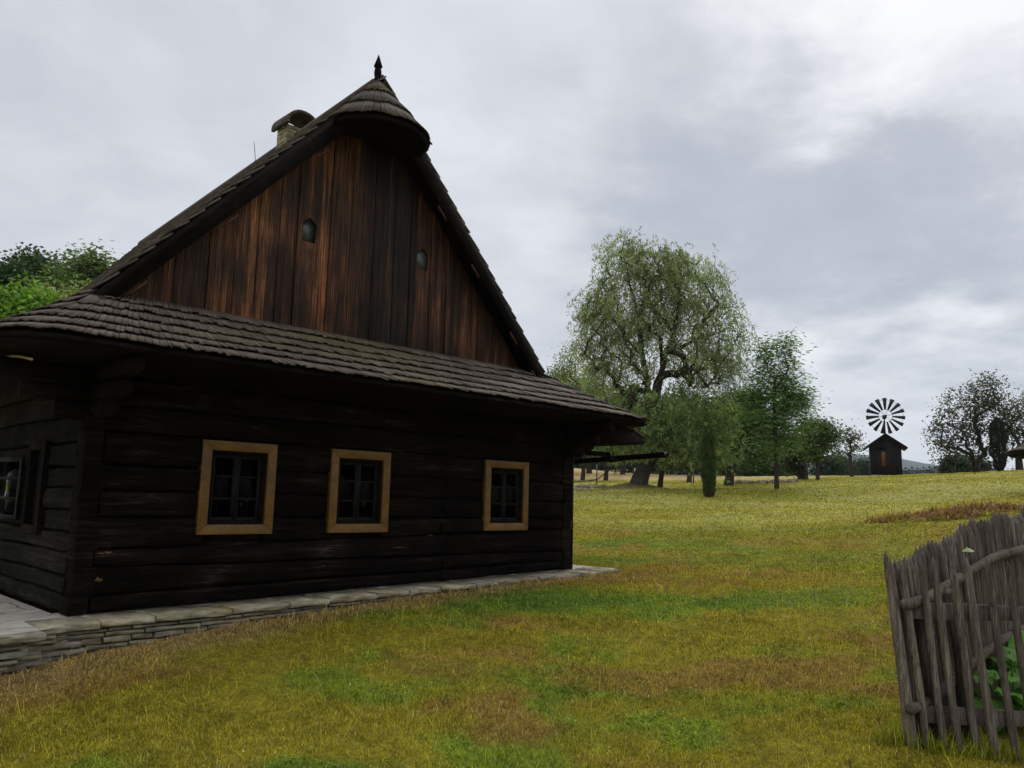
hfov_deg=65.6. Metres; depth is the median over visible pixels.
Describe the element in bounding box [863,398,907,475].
wind pump hut
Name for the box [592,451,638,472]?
broadleaf tree
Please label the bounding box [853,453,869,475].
bush
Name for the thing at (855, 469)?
bush
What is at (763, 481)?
stone heap
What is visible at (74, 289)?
broadleaf tree
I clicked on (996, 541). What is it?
picket fence
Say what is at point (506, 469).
window
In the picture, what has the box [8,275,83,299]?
broadleaf tree
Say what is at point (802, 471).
thicket tree
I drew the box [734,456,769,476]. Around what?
bush
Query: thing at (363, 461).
window
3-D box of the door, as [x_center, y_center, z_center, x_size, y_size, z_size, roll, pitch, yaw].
[28.845,6.195,62.011,0.750,2.100,0.090,-2,-9,21]
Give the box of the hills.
[699,454,994,475]
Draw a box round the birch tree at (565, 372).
[546,342,587,393]
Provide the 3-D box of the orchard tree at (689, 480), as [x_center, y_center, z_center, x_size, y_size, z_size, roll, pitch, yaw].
[13.677,4.524,59.923,7.279,6.118,6.443,1,-8,0]
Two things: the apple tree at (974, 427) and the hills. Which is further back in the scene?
the hills
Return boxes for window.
[0,441,53,533]
[195,439,277,534]
[326,449,390,532]
[481,460,528,530]
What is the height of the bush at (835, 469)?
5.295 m
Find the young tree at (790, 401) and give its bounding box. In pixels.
[721,327,831,488]
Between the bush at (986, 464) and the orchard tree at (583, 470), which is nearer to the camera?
the orchard tree at (583, 470)
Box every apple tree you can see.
[917,368,1023,471]
[986,387,1023,469]
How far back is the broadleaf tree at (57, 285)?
30.17 m
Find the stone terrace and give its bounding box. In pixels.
[0,565,619,674]
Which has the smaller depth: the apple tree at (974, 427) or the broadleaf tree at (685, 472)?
the apple tree at (974, 427)
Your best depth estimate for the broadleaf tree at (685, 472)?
117.98 m
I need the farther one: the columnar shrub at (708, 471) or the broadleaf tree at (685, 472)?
the broadleaf tree at (685, 472)
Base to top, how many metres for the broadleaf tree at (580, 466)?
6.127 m
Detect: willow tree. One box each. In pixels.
[564,226,760,484]
[589,376,746,486]
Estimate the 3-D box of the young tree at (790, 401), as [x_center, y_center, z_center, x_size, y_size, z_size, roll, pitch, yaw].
[12.545,1.196,38.265,5.157,7.968,4.247,1,-8,0]
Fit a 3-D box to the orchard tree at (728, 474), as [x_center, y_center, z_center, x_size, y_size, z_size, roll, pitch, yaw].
[13.773,2.882,47.191,6.036,6.699,4.769,1,-8,0]
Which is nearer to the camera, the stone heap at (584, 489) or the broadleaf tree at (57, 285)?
the broadleaf tree at (57, 285)
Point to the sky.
(857, 166)
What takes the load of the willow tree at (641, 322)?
on the ground at (422, 674)
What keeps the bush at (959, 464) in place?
on the ground at (422, 674)
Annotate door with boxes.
[875,450,886,474]
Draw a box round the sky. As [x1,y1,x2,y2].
[0,0,1023,473]
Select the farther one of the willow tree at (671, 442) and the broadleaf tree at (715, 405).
the broadleaf tree at (715, 405)
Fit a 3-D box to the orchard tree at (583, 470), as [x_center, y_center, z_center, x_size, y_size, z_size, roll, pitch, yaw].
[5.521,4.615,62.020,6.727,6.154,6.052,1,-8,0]
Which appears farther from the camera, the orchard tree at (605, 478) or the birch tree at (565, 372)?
the birch tree at (565, 372)
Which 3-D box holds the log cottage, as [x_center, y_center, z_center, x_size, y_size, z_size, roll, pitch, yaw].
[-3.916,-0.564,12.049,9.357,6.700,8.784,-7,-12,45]
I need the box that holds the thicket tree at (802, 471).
[769,421,828,479]
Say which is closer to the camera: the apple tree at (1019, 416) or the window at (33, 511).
the window at (33, 511)
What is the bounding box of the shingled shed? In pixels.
[1004,444,1023,458]
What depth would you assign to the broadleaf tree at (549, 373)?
85.65 m
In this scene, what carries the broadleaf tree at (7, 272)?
on the ground at (422, 674)
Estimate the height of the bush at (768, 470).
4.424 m
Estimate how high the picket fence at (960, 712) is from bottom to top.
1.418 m
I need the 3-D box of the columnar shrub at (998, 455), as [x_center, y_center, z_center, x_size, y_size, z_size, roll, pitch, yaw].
[33.099,4.114,54.090,1.383,3.826,1.445,1,-8,0]
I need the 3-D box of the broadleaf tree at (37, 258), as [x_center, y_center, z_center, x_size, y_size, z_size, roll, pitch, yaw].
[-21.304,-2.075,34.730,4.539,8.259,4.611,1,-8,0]
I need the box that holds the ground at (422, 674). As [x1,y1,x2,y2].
[0,468,1023,767]
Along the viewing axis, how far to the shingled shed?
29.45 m
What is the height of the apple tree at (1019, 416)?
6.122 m
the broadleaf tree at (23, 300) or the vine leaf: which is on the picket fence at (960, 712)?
the vine leaf
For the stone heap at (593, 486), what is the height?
0.420 m
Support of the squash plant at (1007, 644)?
on the ground at (422, 674)
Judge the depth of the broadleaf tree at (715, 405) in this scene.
76.14 m
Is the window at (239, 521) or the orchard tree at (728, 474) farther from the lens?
the orchard tree at (728, 474)
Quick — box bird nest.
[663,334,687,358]
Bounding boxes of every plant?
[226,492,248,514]
[973,634,1023,710]
[973,668,998,699]
[978,697,1020,734]
[1005,630,1023,669]
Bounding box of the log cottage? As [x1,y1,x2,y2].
[0,55,668,615]
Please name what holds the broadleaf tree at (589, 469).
on the ground at (422, 674)
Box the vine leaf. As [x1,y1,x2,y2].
[963,548,973,551]
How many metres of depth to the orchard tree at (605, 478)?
63.57 m
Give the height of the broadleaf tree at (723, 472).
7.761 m
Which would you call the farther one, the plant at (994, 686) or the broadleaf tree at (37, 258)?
the broadleaf tree at (37, 258)
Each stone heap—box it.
[574,483,606,487]
[574,488,591,490]
[734,478,798,483]
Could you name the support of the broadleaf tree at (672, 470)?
on the ground at (422, 674)
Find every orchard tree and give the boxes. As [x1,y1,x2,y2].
[579,446,608,480]
[589,413,639,480]
[668,405,720,482]
[712,380,791,485]
[789,412,855,479]
[828,418,869,476]
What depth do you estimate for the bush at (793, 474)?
98.11 m
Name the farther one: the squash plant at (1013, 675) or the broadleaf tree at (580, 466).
the broadleaf tree at (580, 466)
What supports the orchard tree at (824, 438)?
on the ground at (422, 674)
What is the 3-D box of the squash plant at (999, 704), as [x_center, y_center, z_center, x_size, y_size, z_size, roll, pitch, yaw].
[3.318,2.245,5.373,0.259,0.234,0.318,-2,-9,21]
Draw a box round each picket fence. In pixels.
[884,551,1023,761]
[885,507,1023,749]
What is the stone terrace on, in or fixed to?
on the ground at (422, 674)
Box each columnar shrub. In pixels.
[698,429,716,496]
[987,417,1008,470]
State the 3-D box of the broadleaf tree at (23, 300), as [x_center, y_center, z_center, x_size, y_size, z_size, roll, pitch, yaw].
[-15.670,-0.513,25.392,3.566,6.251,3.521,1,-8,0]
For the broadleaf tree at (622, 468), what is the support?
on the ground at (422, 674)
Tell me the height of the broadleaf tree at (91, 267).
8.530 m
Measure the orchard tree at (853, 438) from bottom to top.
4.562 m
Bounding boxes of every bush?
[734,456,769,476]
[741,447,793,475]
[783,466,809,475]
[808,452,849,475]
[830,453,861,475]
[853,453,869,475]
[929,450,979,473]
[966,452,996,471]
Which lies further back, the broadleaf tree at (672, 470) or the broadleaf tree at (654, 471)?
the broadleaf tree at (654, 471)
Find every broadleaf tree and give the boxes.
[0,252,45,298]
[0,272,65,319]
[1,242,64,283]
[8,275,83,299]
[12,260,88,291]
[25,239,122,288]
[43,274,90,297]
[540,362,572,383]
[567,363,620,473]
[574,457,609,469]
[591,380,643,474]
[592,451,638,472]
[627,458,683,474]
[641,383,694,474]
[674,458,721,474]
[687,388,740,468]
[717,451,749,475]

